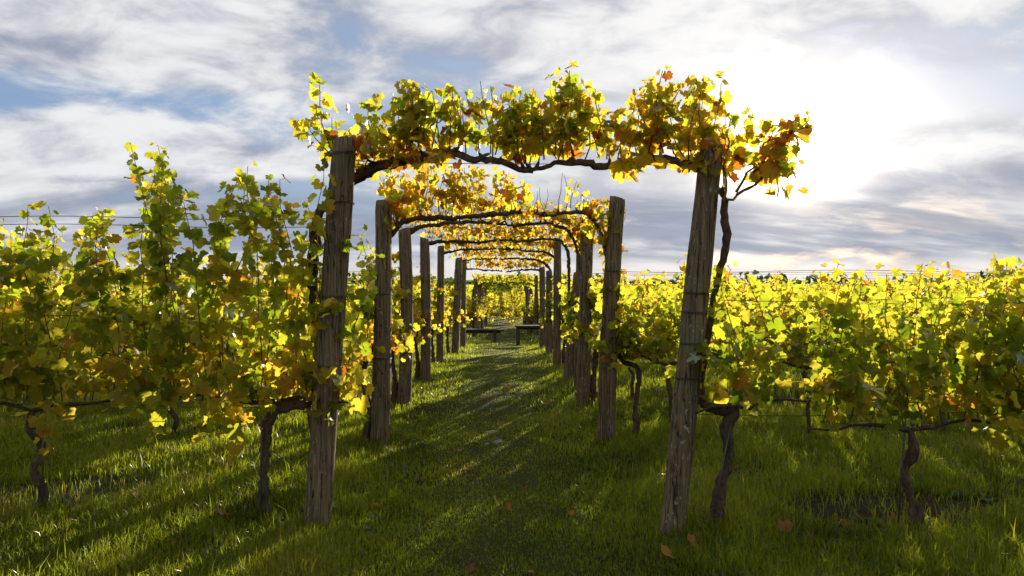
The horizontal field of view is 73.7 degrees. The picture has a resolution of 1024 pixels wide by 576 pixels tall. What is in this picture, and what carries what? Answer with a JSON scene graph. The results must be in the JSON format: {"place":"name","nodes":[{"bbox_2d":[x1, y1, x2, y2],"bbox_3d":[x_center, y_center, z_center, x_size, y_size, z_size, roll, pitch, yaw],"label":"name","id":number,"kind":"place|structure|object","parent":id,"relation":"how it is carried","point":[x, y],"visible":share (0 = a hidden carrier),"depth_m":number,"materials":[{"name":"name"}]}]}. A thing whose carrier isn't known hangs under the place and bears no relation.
{"place":"outdoors","nodes":[
{"label":"outdoors","id":0,"kind":"place"},
{"bbox_2d":[395,324,589,575],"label":"path","id":1,"kind":"structure","parent":0,"point":[488,404],"depth_m":5.27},
{"bbox_2d":[466,562,475,573],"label":"fallen leaf","id":2,"kind":"object","parent":1,"relation":"on","point":[470,568],"visible":0.98,"depth_m":3.62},
{"bbox_2d":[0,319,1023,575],"bbox_3d":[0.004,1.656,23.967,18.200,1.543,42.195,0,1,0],"label":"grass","id":3,"kind":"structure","parent":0,"point":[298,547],"depth_m":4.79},
{"bbox_2d":[687,534,699,546],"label":"fallen leaf","id":4,"kind":"object","parent":3,"relation":"on","point":[690,537],"visible":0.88,"depth_m":3.90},
{"bbox_2d":[0,280,1023,575],"bbox_3d":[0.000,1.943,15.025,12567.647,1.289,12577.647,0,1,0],"label":"ground","id":5,"kind":"structure","parent":0,"point":[814,508],"depth_m":5.15,"materials":[{"name":"soil"}]},
{"bbox_2d":[0,238,79,403],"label":"grape vine","id":6,"kind":"object","parent":5,"relation":"on","point":[63,301],"visible":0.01,"depth_m":8.41,"materials":[{"name":"green plant"}]},
{"bbox_2d":[41,386,44,517],"bbox_3d":[-2.963,1.055,4.313,0.033,0.902,0.010,0,1,0],"label":"support rod","id":7,"kind":"object","parent":5,"relation":"on","point":[42,464],"visible":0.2,"depth_m":4.31,"materials":[{"name":"metal"}]},
{"bbox_2d":[8,261,84,321],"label":"grape vine","id":8,"kind":"object","parent":5,"relation":"on","point":[67,302],"visible":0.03,"depth_m":10.51,"materials":[{"name":"green plant"}]},
{"bbox_2d":[0,225,123,414],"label":"grape vine","id":9,"kind":"object","parent":5,"relation":"on","point":[58,287],"visible":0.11,"depth_m":6.50,"materials":[{"name":"green plant"}]},
{"bbox_2d":[0,150,185,512],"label":"grape vine","id":10,"kind":"object","parent":5,"relation":"on","point":[32,370],"visible":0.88,"depth_m":4.28,"materials":[{"name":"green plant"}]},
{"bbox_2d":[62,265,167,349],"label":"grape vine","id":11,"kind":"object","parent":5,"relation":"on","point":[119,292],"visible":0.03,"depth_m":10.54,"materials":[{"name":"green plant"}]},
{"bbox_2d":[69,252,195,369],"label":"grape vine","id":12,"kind":"object","parent":5,"relation":"on","point":[131,288],"visible":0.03,"depth_m":8.41,"materials":[{"name":"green plant"}]},
{"bbox_2d":[88,261,254,432],"bbox_3d":[-3.179,0.602,6.597,1.741,1.788,0.928,0,1,1],"label":"grape vine","id":13,"kind":"object","parent":5,"relation":"on","point":[181,280],"visible":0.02,"depth_m":6.47,"materials":[{"name":"green plant"}]},
{"bbox_2d":[184,255,308,378],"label":"grape vine","id":14,"kind":"object","parent":5,"relation":"on","point":[206,260],"visible":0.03,"depth_m":8.33,"materials":[{"name":"green plant"}]},
{"bbox_2d":[260,405,261,520],"bbox_3d":[-1.568,1.095,4.264,0.021,0.835,0.010,0,1,0],"label":"support rod","id":15,"kind":"object","parent":5,"relation":"on","point":[260,463],"visible":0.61,"depth_m":4.26,"materials":[{"name":"metal"}]},
{"bbox_2d":[254,255,352,332],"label":"grape vine","id":16,"kind":"object","parent":5,"relation":"on","point":[266,292],"visible":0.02,"depth_m":10.46,"materials":[{"name":"green plant"}]},
{"bbox_2d":[231,255,414,437],"bbox_3d":[-1.851,0.600,6.492,1.832,1.840,0.930,0,1,-3],"label":"grape vine","id":17,"kind":"object","parent":5,"relation":"on","point":[399,323],"visible":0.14,"depth_m":6.53,"materials":[{"name":"green plant"}]},
{"bbox_2d":[303,136,357,529],"bbox_3d":[-1.141,0.345,4.266,0.366,2.554,0.197,0,1,0],"label":"arch post","id":18,"kind":"object","parent":5,"relation":"on","point":[318,500],"visible":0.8,"depth_m":4.20,"materials":[{"name":"wood"}]},
{"bbox_2d":[0,216,344,407],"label":"trellis wire","id":19,"kind":"object","parent":18,"relation":"attached to","point":[147,317],"visible":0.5,"depth_m":4.32,"materials":[{"name":"metal"}]},
{"bbox_2d":[358,161,597,163],"bbox_3d":[0.108,-0.782,4.251,2.284,0.024,0.004,0,1,0],"label":"arch wire","id":20,"kind":"object","parent":18,"relation":"attached to","point":[426,162],"visible":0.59,"depth_m":4.25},
{"bbox_2d":[124,72,549,521],"bbox_3d":[-1.056,0.091,4.260,2.593,2.928,1.029,0,1,0],"label":"arch vine","id":21,"kind":"object","parent":5,"relation":"on","point":[284,375],"visible":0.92,"depth_m":4.21,"materials":[{"name":"green plant"}]},
{"bbox_2d":[306,266,374,324],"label":"grape vine","id":22,"kind":"object","parent":5,"relation":"on","point":[355,280],"visible":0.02,"depth_m":12.88,"materials":[{"name":"green plant"}]},
{"bbox_2d":[301,251,420,355],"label":"grape vine","id":23,"kind":"object","parent":5,"relation":"on","point":[400,293],"visible":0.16,"depth_m":8.25,"materials":[{"name":"yellow plant"}]},
{"bbox_2d":[371,200,392,442],"bbox_3d":[-1.258,0.380,6.556,0.225,2.436,0.190,0,1,0],"label":"arch post","id":24,"kind":"object","parent":5,"relation":"on","point":[380,399],"visible":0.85,"depth_m":6.48,"materials":[{"name":"wood"}]},
{"bbox_2d":[357,253,445,353],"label":"grape vine","id":25,"kind":"object","parent":5,"relation":"on","point":[417,319],"visible":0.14,"depth_m":10.44,"materials":[{"name":"yellow plant"}]},
{"bbox_2d":[397,227,413,406],"bbox_3d":[-1.317,0.406,8.403,0.210,2.303,0.176,0,1,0],"label":"arch post","id":26,"kind":"object","parent":5,"relation":"on","point":[405,367],"visible":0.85,"depth_m":8.34,"materials":[{"name":"wood"}]},
{"bbox_2d":[367,266,452,327],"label":"grape vine","id":27,"kind":"object","parent":5,"relation":"on","point":[437,320],"visible":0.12,"depth_m":12.71,"materials":[{"name":"yellow plant"}]},
{"bbox_2d":[420,237,430,381],"bbox_3d":[-1.336,0.377,10.519,0.179,2.331,0.188,0,1,0],"label":"arch post","id":28,"kind":"object","parent":5,"relation":"on","point":[425,357],"visible":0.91,"depth_m":10.46,"materials":[{"name":"wood"}]},
{"bbox_2d":[413,275,464,324],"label":"grape vine","id":29,"kind":"object","parent":5,"relation":"on","point":[453,293],"visible":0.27,"depth_m":15.89,"materials":[{"name":"yellow plant"}]},
{"bbox_2d":[436,245,443,362],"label":"arch post","id":30,"kind":"object","parent":5,"relation":"on","point":[440,310],"visible":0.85,"depth_m":12.75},
{"bbox_2d":[354,163,533,440],"bbox_3d":[-0.675,0.152,6.649,1.766,2.767,0.709,0,1,0],"label":"arch vine","id":31,"kind":"object","parent":5,"relation":"on","point":[411,194],"visible":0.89,"depth_m":6.57,"materials":[{"name":"yellow plant"}]},
{"bbox_2d":[391,196,496,403],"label":"arch vine","id":32,"kind":"object","parent":5,"relation":"on","point":[395,258],"visible":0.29,"depth_m":8.43,"materials":[{"name":"yellow plant"}]},
{"bbox_2d":[431,279,472,331],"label":"grape vine","id":33,"kind":"object","parent":5,"relation":"on","point":[461,324],"visible":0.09,"depth_m":18.55,"materials":[{"name":"yellow plant"}]},
{"bbox_2d":[451,257,461,354],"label":"arch post","id":34,"kind":"object","parent":5,"relation":"on","point":[456,309],"visible":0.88,"depth_m":15.93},
{"bbox_2d":[413,218,506,380],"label":"arch vine","id":35,"kind":"object","parent":5,"relation":"on","point":[481,228],"visible":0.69,"depth_m":10.53,"materials":[{"name":"yellow plant"}]},
{"bbox_2d":[444,287,480,318],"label":"grape vine","id":36,"kind":"object","parent":5,"relation":"on","point":[472,312],"visible":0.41,"depth_m":26.86,"materials":[{"name":"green plant"}]},
{"bbox_2d":[460,261,465,347],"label":"arch post","id":37,"kind":"object","parent":5,"relation":"on","point":[462,328],"visible":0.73,"depth_m":18.54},
{"bbox_2d":[431,227,502,361],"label":"arch vine","id":38,"kind":"object","parent":5,"relation":"on","point":[447,247],"visible":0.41,"depth_m":12.83,"materials":[{"name":"yellow plant"}]},
{"bbox_2d":[451,295,484,328],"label":"grape vine","id":39,"kind":"object","parent":5,"relation":"on","point":[480,309],"visible":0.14,"depth_m":30.81,"materials":[{"name":"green plant"}]},
{"bbox_2d":[446,242,503,352],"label":"arch vine","id":40,"kind":"object","parent":5,"relation":"on","point":[469,254],"visible":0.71,"depth_m":16.02,"materials":[{"name":"yellow plant"}]},
{"bbox_2d":[474,279,477,336],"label":"arch post","id":41,"kind":"object","parent":5,"relation":"on","point":[475,318],"visible":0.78,"depth_m":26.95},
{"bbox_2d":[466,295,485,324],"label":"grape vine","id":42,"kind":"object","parent":5,"relation":"on","point":[470,300],"visible":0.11,"depth_m":29.01,"materials":[{"name":"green plant"}]},
{"bbox_2d":[466,288,487,327],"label":"grape vine","id":43,"kind":"object","parent":5,"relation":"on","point":[483,306],"visible":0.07,"depth_m":34.66,"materials":[{"name":"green plant"}]},
{"bbox_2d":[479,283,480,328],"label":"arch post","id":44,"kind":"object","parent":5,"relation":"on","point":[479,301],"visible":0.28,"depth_m":30.75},
{"bbox_2d":[480,287,482,328],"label":"arch post","id":45,"kind":"object","parent":5,"relation":"on","point":[481,323],"visible":0.35,"depth_m":32.66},
{"bbox_2d":[459,254,506,346],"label":"arch vine","id":46,"kind":"object","parent":5,"relation":"on","point":[491,264],"visible":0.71,"depth_m":18.62,"materials":[{"name":"yellow plant"}]},
{"bbox_2d":[466,329,503,342],"bbox_3d":[-0.980,1.583,22.421,1.450,0.472,0.320,0,1,3],"label":"plank bench","id":47,"kind":"object","parent":5,"relation":"on","point":[494,331],"visible":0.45,"depth_m":22.27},
{"bbox_2d":[471,273,507,336],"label":"arch vine","id":48,"kind":"object","parent":5,"relation":"on","point":[497,284],"visible":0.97,"depth_m":26.97,"materials":[{"name":"yellow plant"}]},
{"bbox_2d":[477,274,505,290],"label":"arch vine","id":49,"kind":"object","parent":5,"relation":"on","point":[491,281],"visible":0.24,"depth_m":28.86,"materials":[{"name":"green plant"}]},
{"bbox_2d":[486,290,503,322],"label":"grape vine","id":50,"kind":"object","parent":5,"relation":"on","point":[493,314],"visible":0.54,"depth_m":41.14,"materials":[{"name":"yellow plant"}]},
{"bbox_2d":[496,290,522,323],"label":"grape vine","id":51,"kind":"object","parent":5,"relation":"on","point":[515,307],"visible":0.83,"depth_m":41.18,"materials":[{"name":"yellow plant"}]},
{"bbox_2d":[61,283,959,312],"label":"vineyard","id":52,"kind":"object","parent":5,"relation":"on","point":[469,290],"visible":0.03,"depth_m":89.71,"materials":[{"name":"green plant"}]},
{"bbox_2d":[0,395,1022,575],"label":"weeds","id":53,"kind":"object","parent":5,"relation":"on","point":[955,494],"visible":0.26,"depth_m":4.29,"materials":[{"name":"green plant"}]},
{"bbox_2d":[501,276,533,333],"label":"arch vine","id":54,"kind":"object","parent":5,"relation":"on","point":[517,287],"visible":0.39,"depth_m":28.87,"materials":[{"name":"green plant"}]},
{"bbox_2d":[503,272,538,334],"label":"arch vine","id":55,"kind":"object","parent":5,"relation":"on","point":[512,277],"visible":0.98,"depth_m":26.95,"materials":[{"name":"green plant"}]},
{"bbox_2d":[497,243,552,308],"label":"arch vine","id":56,"kind":"object","parent":5,"relation":"on","point":[541,255],"visible":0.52,"depth_m":16.04,"materials":[{"name":"yellow plant"}]},
{"bbox_2d":[515,325,539,345],"bbox_3d":[0.620,1.446,20.619,1.050,0.642,0.450,0,1,-4],"label":"bench","id":57,"kind":"object","parent":5,"relation":"on","point":[526,327],"visible":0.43,"depth_m":20.50,"materials":[{"name":"brown wood"}]},
{"bbox_2d":[525,285,529,334],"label":"arch post","id":58,"kind":"object","parent":5,"relation":"on","point":[527,304],"visible":0.66,"depth_m":28.85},
{"bbox_2d":[503,256,552,302],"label":"arch vine","id":59,"kind":"object","parent":5,"relation":"on","point":[510,264],"visible":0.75,"depth_m":18.63,"materials":[{"name":"yellow plant"}]},
{"bbox_2d":[488,217,573,308],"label":"arch vine","id":60,"kind":"object","parent":5,"relation":"on","point":[526,232],"visible":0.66,"depth_m":10.53,"materials":[{"name":"yellow plant"}]},
{"bbox_2d":[488,228,573,365],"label":"arch vine","id":61,"kind":"object","parent":5,"relation":"on","point":[549,244],"visible":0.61,"depth_m":12.81,"materials":[{"name":"yellow plant"}]},
{"bbox_2d":[522,298,539,320],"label":"grape vine","id":62,"kind":"object","parent":5,"relation":"on","point":[529,310],"visible":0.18,"depth_m":28.84,"materials":[{"name":"green plant"}]},
{"bbox_2d":[58,270,1005,283],"bbox_3d":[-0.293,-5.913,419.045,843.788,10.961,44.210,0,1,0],"label":"woodland","id":63,"kind":"object","parent":5,"relation":"on","point":[767,277],"visible":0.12,"depth_m":418.25,"materials":[{"name":"green plant"}]},
{"bbox_2d":[533,275,537,336],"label":"arch post","id":64,"kind":"object","parent":5,"relation":"on","point":[535,306],"visible":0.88,"depth_m":26.95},
{"bbox_2d":[527,293,545,317],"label":"grape vine","id":65,"kind":"object","parent":5,"relation":"on","point":[532,308],"visible":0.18,"depth_m":26.95,"materials":[{"name":"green plant"}]},
{"bbox_2d":[539,267,545,347],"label":"arch post","id":66,"kind":"object","parent":5,"relation":"on","point":[542,342],"visible":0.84,"depth_m":18.53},
{"bbox_2d":[494,196,600,403],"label":"arch vine","id":67,"kind":"object","parent":5,"relation":"on","point":[569,221],"visible":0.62,"depth_m":8.42,"materials":[{"name":"yellow plant"}]},
{"bbox_2d":[545,270,552,352],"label":"arch post","id":68,"kind":"object","parent":5,"relation":"on","point":[549,335],"visible":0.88,"depth_m":15.94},
{"bbox_2d":[539,291,565,327],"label":"grape vine","id":69,"kind":"object","parent":5,"relation":"on","point":[549,316],"visible":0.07,"depth_m":15.90,"materials":[{"name":"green plant"}]},
{"bbox_2d":[538,289,566,345],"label":"grape vine","id":70,"kind":"object","parent":5,"relation":"on","point":[545,307],"visible":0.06,"depth_m":18.51,"materials":[{"name":"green plant"}]},
{"bbox_2d":[553,241,560,365],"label":"arch post","id":71,"kind":"object","parent":5,"relation":"on","point":[557,313],"visible":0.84,"depth_m":12.74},
{"bbox_2d":[563,272,575,380],"bbox_3d":[0.927,0.617,10.508,0.309,1.766,0.181,0,1,0],"label":"arch post","id":72,"kind":"object","parent":5,"relation":"on","point":[569,364],"visible":0.41,"depth_m":10.44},
{"bbox_2d":[599,274,981,302],"bbox_3d":[5.396,0.239,10.514,8.959,0.908,0.004,0,1,0],"label":"trellis","id":73,"kind":"object","parent":72,"relation":"attached to","point":[827,274],"visible":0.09,"depth_m":10.51,"materials":[{"name":"metal"}]},
{"bbox_2d":[574,230,580,389],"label":"arch post","id":74,"kind":"object","parent":5,"relation":"on","point":[577,287],"visible":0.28,"depth_m":9.47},
{"bbox_2d":[576,217,593,405],"bbox_3d":[0.897,0.332,8.409,0.221,2.439,0.180,0,1,0],"label":"arch post","id":75,"kind":"object","parent":5,"relation":"on","point":[583,382],"visible":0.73,"depth_m":8.35,"materials":[{"name":"wood"}]},
{"bbox_2d":[404,226,549,227],"bbox_3d":[-0.198,-0.753,8.451,2.268,0.024,0.004,0,1,0],"label":"arch wire","id":76,"kind":"object","parent":75,"relation":"attached to","point":[460,227],"visible":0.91,"depth_m":8.45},
{"bbox_2d":[458,218,587,219],"bbox_3d":[-0.108,-0.671,6.602,2.262,0.024,0.004,0,1,0],"label":"arch wire","id":77,"kind":"object","parent":75,"relation":"attached to","point":[512,219],"visible":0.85,"depth_m":6.60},
{"bbox_2d":[595,272,912,343],"bbox_3d":[4.612,0.257,8.414,7.376,0.908,0.004,0,1,0],"label":"trellis","id":78,"kind":"object","parent":75,"relation":"attached to","point":[786,272],"visible":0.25,"depth_m":8.41,"materials":[{"name":"metal"}]},
{"bbox_2d":[551,274,624,363],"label":"grape vine","id":79,"kind":"object","parent":5,"relation":"on","point":[564,308],"visible":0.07,"depth_m":12.72,"materials":[{"name":"yellow plant"}]},
{"bbox_2d":[534,173,650,436],"bbox_3d":[0.770,0.195,6.657,1.123,2.614,0.605,0,1,0],"label":"arch vine","id":80,"kind":"object","parent":5,"relation":"on","point":[591,226],"visible":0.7,"depth_m":6.57,"materials":[{"name":"yellow plant"}]},
{"bbox_2d":[557,274,649,338],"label":"grape vine","id":81,"kind":"object","parent":5,"relation":"on","point":[568,322],"visible":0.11,"depth_m":10.43,"materials":[{"name":"yellow plant"}]},
{"bbox_2d":[597,196,624,442],"bbox_3d":[0.950,0.349,6.553,0.271,2.463,0.186,0,1,0],"label":"arch post","id":82,"kind":"object","parent":5,"relation":"on","point":[607,383],"visible":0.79,"depth_m":6.48,"materials":[{"name":"wood"}]},
{"bbox_2d":[622,270,1014,363],"bbox_3d":[3.936,0.280,6.564,5.954,0.908,0.004,0,1,0],"label":"trellis","id":83,"kind":"object","parent":82,"relation":"attached to","point":[793,314],"visible":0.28,"depth_m":6.56,"materials":[{"name":"metal"}]},
{"bbox_2d":[563,266,684,400],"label":"grape vine","id":84,"kind":"object","parent":5,"relation":"on","point":[592,328],"visible":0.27,"depth_m":8.36,"materials":[{"name":"yellow plant"}]},
{"bbox_2d":[488,59,813,526],"bbox_3d":[0.885,0.071,4.120,1.947,2.915,0.976,0,1,-13],"label":"arch vine","id":85,"kind":"object","parent":5,"relation":"on","point":[693,130],"visible":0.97,"depth_m":4.13,"materials":[{"name":"yellow plant"}]},
{"bbox_2d":[623,270,683,359],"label":"grape vine","id":86,"kind":"object","parent":5,"relation":"on","point":[658,286],"visible":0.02,"depth_m":12.80,"materials":[{"name":"yellow plant"}]},
{"bbox_2d":[588,252,746,421],"bbox_3d":[1.506,0.570,6.614,1.564,1.897,0.943,0,1,2],"label":"grape vine","id":87,"kind":"object","parent":5,"relation":"on","point":[664,339],"visible":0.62,"depth_m":6.48,"materials":[{"name":"green plant"}]},
{"bbox_2d":[660,544,675,558],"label":"fallen leaf","id":88,"kind":"object","parent":5,"relation":"on","point":[665,549],"visible":0.97,"depth_m":3.77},
{"bbox_2d":[660,144,722,536],"bbox_3d":[1.086,0.365,4.166,0.395,2.499,0.179,0,1,0],"label":"arch post","id":89,"kind":"object","parent":5,"relation":"on","point":[693,322],"visible":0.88,"depth_m":4.11,"materials":[{"name":"wood"}]},
{"bbox_2d":[699,297,1023,415],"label":"trellis","id":90,"kind":"object","parent":89,"relation":"attached to","point":[817,361],"visible":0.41,"depth_m":4.16,"materials":[{"name":"metal"}]},
{"bbox_2d":[648,275,750,327],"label":"grape vine","id":91,"kind":"object","parent":5,"relation":"on","point":[669,290],"visible":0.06,"depth_m":10.23,"materials":[{"name":"yellow plant"}]},
{"bbox_2d":[711,422,731,521],"bbox_3d":[1.257,1.170,4.135,0.144,0.720,0.010,0,1,0],"label":"support rod","id":92,"kind":"object","parent":5,"relation":"on","point":[721,471],"visible":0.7,"depth_m":4.13,"materials":[{"name":"metal"}]},
{"bbox_2d":[677,278,802,403],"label":"grape vine","id":93,"kind":"object","parent":5,"relation":"on","point":[768,291],"visible":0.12,"depth_m":8.49,"materials":[{"name":"yellow plant"}]},
{"bbox_2d":[710,278,772,304],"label":"grape vine","id":94,"kind":"object","parent":5,"relation":"on","point":[769,279],"visible":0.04,"depth_m":12.75,"materials":[{"name":"yellow plant"}]},
{"bbox_2d":[733,269,821,373],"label":"grape vine","id":95,"kind":"object","parent":5,"relation":"on","point":[778,277],"visible":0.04,"depth_m":10.49,"materials":[{"name":"yellow plant"}]},
{"bbox_2d":[776,519,793,531],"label":"fallen leaf","id":96,"kind":"object","parent":5,"relation":"on","point":[785,524],"visible":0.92,"depth_m":4.06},
{"bbox_2d":[732,259,885,435],"bbox_3d":[2.825,0.614,6.610,1.564,1.779,0.943,0,1,1],"label":"grape vine","id":97,"kind":"object","parent":5,"relation":"on","point":[792,344],"visible":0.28,"depth_m":6.50,"materials":[{"name":"yellow plant"}]},
{"bbox_2d":[780,277,912,360],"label":"grape vine","id":98,"kind":"object","parent":5,"relation":"on","point":[794,320],"visible":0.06,"depth_m":8.45,"materials":[{"name":"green plant"}]},
{"bbox_2d":[812,272,923,331],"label":"grape vine","id":99,"kind":"object","parent":5,"relation":"on","point":[893,293],"visible":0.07,"depth_m":10.47,"materials":[{"name":"yellow plant"}]},
{"bbox_2d":[835,276,907,310],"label":"grape vine","id":100,"kind":"object","parent":5,"relation":"on","point":[872,282],"visible":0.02,"depth_m":12.81,"materials":[{"name":"yellow plant"}]},
{"bbox_2d":[775,252,1023,531],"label":"grape vine","id":101,"kind":"object","parent":5,"relation":"on","point":[989,344],"visible":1,"depth_m":4.02,"materials":[{"name":"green plant"}]},
{"bbox_2d":[897,392,907,523],"bbox_3d":[2.352,1.050,4.113,0.070,0.947,0.010,0,1,0],"label":"support rod","id":102,"kind":"object","parent":5,"relation":"on","point":[902,464],"visible":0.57,"depth_m":4.11,"materials":[{"name":"metal"}]},
{"bbox_2d":[895,276,966,359],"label":"grape vine","id":103,"kind":"object","parent":5,"relation":"on","point":[902,283],"visible":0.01,"depth_m":12.96,"materials":[{"name":"yellow plant"}]},
{"bbox_2d":[868,257,1023,433],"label":"grape vine","id":104,"kind":"object","parent":5,"relation":"on","point":[950,340],"visible":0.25,"depth_m":6.46,"materials":[{"name":"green plant"}]},
{"bbox_2d":[898,261,1006,392],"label":"grape vine","id":105,"kind":"object","parent":5,"relation":"on","point":[963,283],"visible":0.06,"depth_m":8.43,"materials":[{"name":"yellow plant"}]},
{"bbox_2d":[903,269,1013,337],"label":"grape vine","id":106,"kind":"object","parent":5,"relation":"on","point":[982,282],"visible":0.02,"depth_m":10.47,"materials":[{"name":"yellow plant"}]},
{"bbox_2d":[996,269,1023,403],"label":"grape vine","id":107,"kind":"object","parent":5,"relation":"on","point":[1020,377],"visible":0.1,"depth_m":4.22,"materials":[{"name":"green plant"}]},
{"bbox_2d":[1003,264,1019,293],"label":"grape vine","id":108,"kind":"object","parent":5,"relation":"on","point":[1010,268],"visible":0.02,"depth_m":10.38,"materials":[{"name":"yellow plant"}]},
{"bbox_2d":[1000,280,1023,374],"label":"grape vine","id":109,"kind":"object","parent":5,"relation":"on","point":[1003,284],"visible":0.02,"depth_m":6.65,"materials":[{"name":"yellow plant"}]},
{"bbox_2d":[0,0,1023,279],"label":"sky","id":110,"kind":"structure","parent":0,"point":[914,155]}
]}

